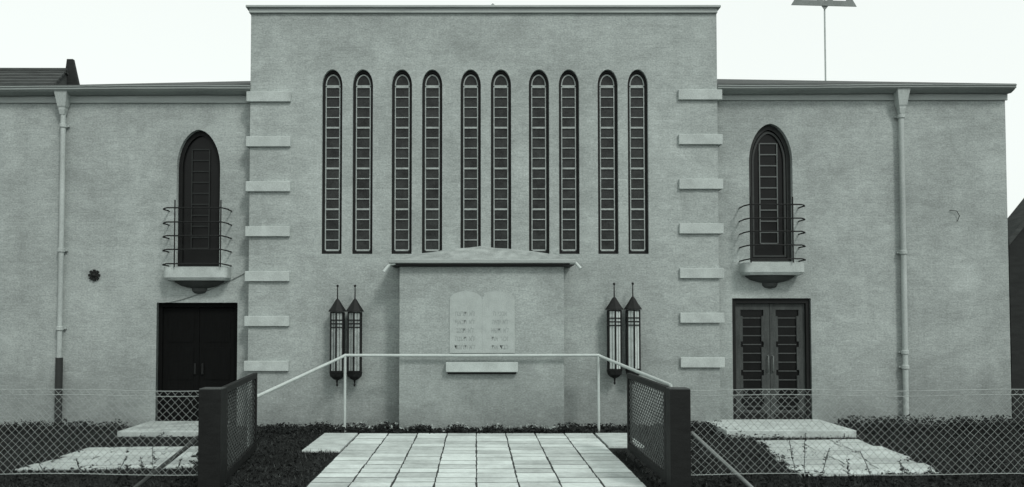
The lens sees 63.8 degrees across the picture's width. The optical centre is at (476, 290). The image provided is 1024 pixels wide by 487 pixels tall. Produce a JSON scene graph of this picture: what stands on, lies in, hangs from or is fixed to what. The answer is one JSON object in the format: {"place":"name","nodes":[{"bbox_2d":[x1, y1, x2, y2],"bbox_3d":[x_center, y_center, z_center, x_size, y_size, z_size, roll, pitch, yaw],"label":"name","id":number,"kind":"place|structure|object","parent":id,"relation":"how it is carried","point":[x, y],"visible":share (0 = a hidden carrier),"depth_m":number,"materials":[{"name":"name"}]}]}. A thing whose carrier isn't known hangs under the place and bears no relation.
{"place":"outdoors","nodes":[
{"label":"outdoors","id":0,"kind":"place"},
{"bbox_2d":[0,59,79,84],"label":"neighbouring house","id":1,"kind":"structure","parent":0,"point":[68,75],"depth_m":22.73,"materials":[{"name":"tile"}]},
{"bbox_2d":[12,446,197,471],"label":"side path","id":2,"kind":"structure","parent":0,"point":[118,456],"depth_m":11.58,"materials":[{"name":"grey concrete"}]},
{"bbox_2d":[302,433,357,451],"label":"pavement","id":3,"kind":"structure","parent":0,"point":[332,442],"depth_m":12.97,"materials":[{"name":"concrete"}]},
{"bbox_2d":[306,433,646,486],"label":"path","id":4,"kind":"structure","parent":0,"point":[494,462],"depth_m":11.29,"materials":[{"name":"concrete"}]},
{"bbox_2d":[0,413,1023,486],"bbox_3d":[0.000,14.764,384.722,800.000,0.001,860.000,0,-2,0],"label":"ground","id":5,"kind":"structure","parent":0,"point":[115,431],"depth_m":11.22,"materials":[{"name":"plant"}]},
{"bbox_2d":[11,459,18,482],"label":"weed","id":6,"kind":"object","parent":5,"relation":"on","point":[17,475],"visible":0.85,"depth_m":9.91,"materials":[{"name":"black plant"}]},
{"bbox_2d":[36,453,46,477],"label":"weed","id":7,"kind":"object","parent":5,"relation":"on","point":[40,460],"visible":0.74,"depth_m":10.04,"materials":[{"name":"black plant"}]},
{"bbox_2d":[76,460,84,483],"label":"weed","id":8,"kind":"object","parent":5,"relation":"on","point":[80,475],"visible":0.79,"depth_m":9.88,"materials":[{"name":"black plant"}]},
{"bbox_2d":[0,389,198,486],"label":"fence","id":9,"kind":"object","parent":5,"relation":"on","point":[188,445],"visible":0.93,"depth_m":9.35,"materials":[{"name":"metal"}]},
{"bbox_2d":[115,456,126,481],"bbox_3d":[-4.263,2.152,9.846,0.172,0.353,0.093,0,-2,0],"label":"weed","id":10,"kind":"object","parent":5,"relation":"on","point":[124,459],"visible":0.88,"depth_m":9.84,"materials":[{"name":"black plant"}]},
{"bbox_2d":[54,452,197,470],"bbox_3d":[-4.911,2.384,11.709,2.204,0.001,2.019,0,-2,0],"label":"path bedding","id":11,"kind":"object","parent":5,"relation":"on","point":[122,469],"visible":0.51,"depth_m":11.74,"materials":[{"name":"soil"}]},
{"bbox_2d":[138,457,146,477],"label":"weed","id":12,"kind":"object","parent":5,"relation":"on","point":[143,472],"visible":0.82,"depth_m":10.04,"materials":[{"name":"black plant"}]},
{"bbox_2d":[150,444,156,471],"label":"weed","id":13,"kind":"object","parent":5,"relation":"on","point":[153,451],"visible":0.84,"depth_m":10.39,"materials":[{"name":"black plant"}]},
{"bbox_2d":[117,421,197,436],"bbox_3d":[-5.293,2.431,14.476,1.474,0.100,1.398,0,-2,0],"label":"door step","id":14,"kind":"object","parent":5,"relation":"on","point":[171,428],"depth_m":14.00,"materials":[{"name":"concrete"}]},
{"bbox_2d":[172,459,181,482],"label":"weed","id":15,"kind":"object","parent":5,"relation":"on","point":[177,470],"visible":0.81,"depth_m":9.91,"materials":[{"name":"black plant"}]},
{"bbox_2d":[198,387,226,486],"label":"gate post","id":16,"kind":"object","parent":5,"relation":"on","point":[212,418],"visible":1,"depth_m":9.24,"materials":[{"name":"paint"}]},
{"bbox_2d":[222,373,256,480],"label":"gate","id":17,"kind":"structure","parent":16,"relation":"attached to","point":[240,459],"depth_m":10.70,"materials":[{"name":"metal"}]},
{"bbox_2d":[293,453,298,473],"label":"weed","id":18,"kind":"object","parent":5,"relation":"on","point":[296,463],"visible":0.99,"depth_m":10.46,"materials":[{"name":"black plant"}]},
{"bbox_2d":[335,419,567,431],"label":"flowers","id":19,"kind":"object","parent":5,"relation":"on","point":[396,423],"visible":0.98,"depth_m":14.24,"materials":[{"name":"black plant"}]},
{"bbox_2d":[247,354,672,444],"bbox_3d":[-0.285,1.743,12.950,6.093,1.374,2.848,0,-2,0],"label":"handrail","id":20,"kind":"object","parent":5,"relation":"on","point":[598,356],"visible":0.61,"depth_m":14.34,"materials":[{"name":"grey metal"}]},
{"bbox_2d":[0,3,1016,429],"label":"synagogue","id":21,"kind":"structure","parent":5,"relation":"on","point":[484,179],"depth_m":15.18,"materials":[{"name":"paint"}]},
{"bbox_2d":[157,303,237,425],"bbox_3d":[-5.184,1.366,15.363,1.508,2.288,0.100,0,-2,0],"label":"door","id":22,"kind":"structure","parent":21,"relation":"in","point":[197,342],"depth_m":15.36,"materials":[{"name":"black wood"}]},
{"bbox_2d":[178,131,219,265],"bbox_3d":[-5.188,-1.727,15.456,0.816,2.570,0.080,0,-2,0],"label":"window","id":23,"kind":"structure","parent":21,"relation":"in","point":[199,162],"depth_m":15.45,"materials":[{"name":"glass"}]},
{"bbox_2d":[322,71,341,253],"bbox_3d":[-2.655,-2.374,15.187,0.380,3.415,0.060,0,-2,0],"label":"window","id":24,"kind":"structure","parent":21,"relation":"in","point":[332,83],"depth_m":15.18,"materials":[{"name":"glass"}]},
{"bbox_2d":[328,285,345,385],"bbox_3d":[-2.494,0.804,14.803,0.299,1.831,0.346,-1,-2,22],"label":"wall lantern","id":25,"kind":"object","parent":21,"relation":"attached to","point":[337,310],"depth_m":14.69,"materials":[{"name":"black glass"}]},
{"bbox_2d":[346,285,363,385],"bbox_3d":[-2.197,0.804,14.803,0.299,1.831,0.346,1,-2,-22],"label":"wall lantern","id":26,"kind":"object","parent":21,"relation":"attached to","point":[354,310],"depth_m":14.69,"materials":[{"name":"metal"}]},
{"bbox_2d":[352,71,372,253],"bbox_3d":[-2.092,-2.374,15.187,0.380,3.415,0.060,0,-2,0],"label":"window","id":27,"kind":"structure","parent":21,"relation":"in","point":[363,83],"depth_m":15.18,"materials":[{"name":"glass"}]},
{"bbox_2d":[392,71,411,253],"bbox_3d":[-1.373,-2.374,15.187,0.380,3.415,0.060,0,-2,0],"label":"window","id":28,"kind":"structure","parent":21,"relation":"in","point":[402,83],"depth_m":15.18,"materials":[{"name":"glass"}]},
{"bbox_2d":[422,71,441,252],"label":"window","id":29,"kind":"structure","parent":21,"relation":"in","point":[432,82],"depth_m":15.18,"materials":[{"name":"glass"}]},
{"bbox_2d":[460,71,480,247],"bbox_3d":[-0.106,-2.374,15.187,0.380,3.415,0.060,0,-2,0],"label":"window","id":30,"kind":"structure","parent":21,"relation":"in","point":[470,82],"depth_m":15.19,"materials":[{"name":"glass"}]},
{"bbox_2d":[491,71,510,248],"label":"window","id":31,"kind":"structure","parent":21,"relation":"in","point":[500,83],"depth_m":15.19,"materials":[{"name":"glass"}]},
{"bbox_2d":[529,71,548,253],"bbox_3d":[1.152,-2.374,15.187,0.380,3.415,0.060,0,-2,0],"label":"window","id":32,"kind":"structure","parent":21,"relation":"in","point":[538,82],"depth_m":15.18,"materials":[{"name":"glass"}]},
{"bbox_2d":[559,71,578,253],"bbox_3d":[1.705,-2.374,15.187,0.380,3.415,0.060,0,-2,0],"label":"window","id":33,"kind":"structure","parent":21,"relation":"in","point":[568,82],"depth_m":15.18,"materials":[{"name":"glass"}]},
{"bbox_2d":[598,71,617,253],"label":"window","id":34,"kind":"structure","parent":21,"relation":"in","point":[607,83],"depth_m":15.18,"materials":[{"name":"glass"}]},
{"bbox_2d":[605,283,622,384],"bbox_3d":[2.492,0.769,14.804,0.299,1.831,0.346,-1,-2,22],"label":"wall lantern","id":35,"kind":"object","parent":21,"relation":"attached to","point":[614,308],"depth_m":14.69,"materials":[{"name":"metal"}]},
{"bbox_2d":[624,282,641,382],"bbox_3d":[2.827,0.764,14.804,0.299,1.831,0.346,-1,-2,22],"label":"wall lantern","id":36,"kind":"object","parent":21,"relation":"attached to","point":[633,332],"depth_m":14.69,"materials":[{"name":"metal"}]},
{"bbox_2d":[628,71,647,253],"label":"window","id":37,"kind":"structure","parent":21,"relation":"in","point":[637,84],"depth_m":15.18,"materials":[{"name":"glass"}]},
{"bbox_2d":[749,125,791,261],"bbox_3d":[5.495,-1.830,15.459,0.816,2.591,0.080,0,-2,0],"label":"window","id":38,"kind":"structure","parent":21,"relation":"in","point":[769,156],"depth_m":15.45,"materials":[{"name":"glass"}]},
{"bbox_2d":[732,298,810,418],"bbox_3d":[5.479,1.325,15.340,1.467,2.369,0.150,0,-2,0],"label":"door","id":39,"kind":"structure","parent":21,"relation":"in","point":[771,336],"depth_m":15.34,"materials":[{"name":"paint"}]},
{"bbox_2d":[791,0,856,80],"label":"antenna","id":40,"kind":"object","parent":21,"relation":"attached to","point":[824,4],"visible":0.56,"depth_m":18.36,"materials":[{"name":"grey metal"}]},
{"bbox_2d":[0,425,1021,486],"bbox_3d":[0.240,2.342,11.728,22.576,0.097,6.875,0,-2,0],"label":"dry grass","id":41,"kind":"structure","parent":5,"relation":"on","point":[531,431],"depth_m":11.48,"materials":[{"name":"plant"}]},
{"bbox_2d":[665,387,690,486],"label":"gate post","id":42,"kind":"object","parent":5,"relation":"on","point":[678,436],"visible":1,"depth_m":9.24,"materials":[{"name":"paint"}]},
{"bbox_2d":[627,373,668,481],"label":"gate","id":43,"kind":"structure","parent":42,"relation":"attached to","point":[659,470],"depth_m":10.58,"materials":[{"name":"metal"}]},
{"bbox_2d":[711,457,731,484],"bbox_3d":[2.917,2.149,9.779,0.247,0.354,0.096,0,-2,0],"label":"weed","id":44,"kind":"object","parent":5,"relation":"on","point":[728,479],"visible":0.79,"depth_m":9.77,"materials":[{"name":"black plant"}]},
{"bbox_2d":[754,453,761,475],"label":"weed","id":45,"kind":"object","parent":5,"relation":"on","point":[757,463],"visible":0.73,"depth_m":10.32,"materials":[{"name":"black plant"}]},
{"bbox_2d":[763,461,770,484],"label":"weed","id":46,"kind":"object","parent":5,"relation":"on","point":[766,476],"visible":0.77,"depth_m":9.84,"materials":[{"name":"black plant"}]},
{"bbox_2d":[706,419,855,437],"bbox_3d":[5.248,2.415,14.427,2.169,0.130,1.498,0,-2,0],"label":"door step","id":47,"kind":"object","parent":5,"relation":"on","point":[731,430],"depth_m":13.90,"materials":[{"name":"concrete"}]},
{"bbox_2d":[787,440,796,480],"bbox_3d":[3.874,2.083,10.055,0.161,0.504,0.084,0,-2,-11],"label":"weed","id":48,"kind":"object","parent":5,"relation":"on","point":[793,461],"visible":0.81,"depth_m":10.04,"materials":[{"name":"black plant"}]},
{"bbox_2d":[801,433,808,483],"bbox_3d":[3.951,2.018,9.884,0.099,0.621,0.084,0,-2,0],"label":"weed","id":49,"kind":"object","parent":5,"relation":"on","point":[804,459],"visible":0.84,"depth_m":9.88,"materials":[{"name":"black plant"}]},
{"bbox_2d":[819,448,829,481],"bbox_3d":[4.141,2.100,9.786,0.157,0.452,0.102,0,-2,0],"label":"weed","id":50,"kind":"object","parent":5,"relation":"on","point":[826,457],"visible":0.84,"depth_m":9.78,"materials":[{"name":"black plant"}]},
{"bbox_2d":[846,459,852,483],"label":"weed","id":51,"kind":"object","parent":5,"relation":"on","point":[849,476],"visible":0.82,"depth_m":9.90,"materials":[{"name":"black plant"}]},
{"bbox_2d":[690,389,1023,486],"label":"fence","id":52,"kind":"object","parent":5,"relation":"on","point":[720,459],"visible":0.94,"depth_m":9.35,"materials":[{"name":"metal"}]},
{"bbox_2d":[858,451,871,484],"bbox_3d":[4.669,2.126,9.845,0.188,0.405,0.093,0,-2,0],"label":"weed","id":53,"kind":"object","parent":5,"relation":"on","point":[868,469],"visible":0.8,"depth_m":9.84,"materials":[{"name":"black plant"}]},
{"bbox_2d":[897,461,905,485],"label":"weed","id":54,"kind":"object","parent":5,"relation":"on","point":[901,469],"visible":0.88,"depth_m":9.78,"materials":[{"name":"black plant"}]},
{"bbox_2d":[927,444,933,479],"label":"weed","id":55,"kind":"object","parent":5,"relation":"on","point":[930,463],"visible":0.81,"depth_m":10.04,"materials":[{"name":"black plant"}]},
{"bbox_2d":[952,455,959,484],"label":"weed","id":56,"kind":"object","parent":5,"relation":"on","point":[955,469],"visible":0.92,"depth_m":9.88,"materials":[{"name":"black plant"}]},
{"bbox_2d":[982,435,989,463],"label":"weed","id":57,"kind":"object","parent":5,"relation":"on","point":[985,458],"visible":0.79,"depth_m":11.16,"materials":[{"name":"black plant"}]},
{"bbox_2d":[988,441,995,480],"bbox_3d":[6.298,2.084,10.043,0.086,0.501,0.082,-1,-2,23],"label":"weed","id":58,"kind":"object","parent":5,"relation":"on","point":[992,466],"visible":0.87,"depth_m":10.04,"materials":[{"name":"black plant"}]},
{"bbox_2d":[999,432,1008,475],"bbox_3d":[6.670,2.066,10.387,0.116,0.560,0.090,0,-2,10],"label":"weed","id":59,"kind":"object","parent":5,"relation":"on","point":[1003,450],"visible":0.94,"depth_m":10.39,"materials":[{"name":"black plant"}]},
{"bbox_2d":[0,0,1023,216],"label":"sky","id":60,"kind":"structure","parent":0,"point":[108,41],"materials":[{"name":"white"}]},
{"bbox_2d":[595,433,643,447],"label":"pavement","id":61,"kind":"structure","parent":0,"point":[613,440],"depth_m":13.29,"materials":[{"name":"concrete"}]},
{"bbox_2d":[756,439,945,476],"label":"side path","id":62,"kind":"structure","parent":0,"point":[880,452],"depth_m":11.66,"materials":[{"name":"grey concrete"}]},
{"bbox_2d":[1008,198,1023,417],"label":"neighbouring house","id":63,"kind":"structure","parent":0,"point":[1016,255],"depth_m":16.50,"materials":[{"name":"brick"}]}
]}

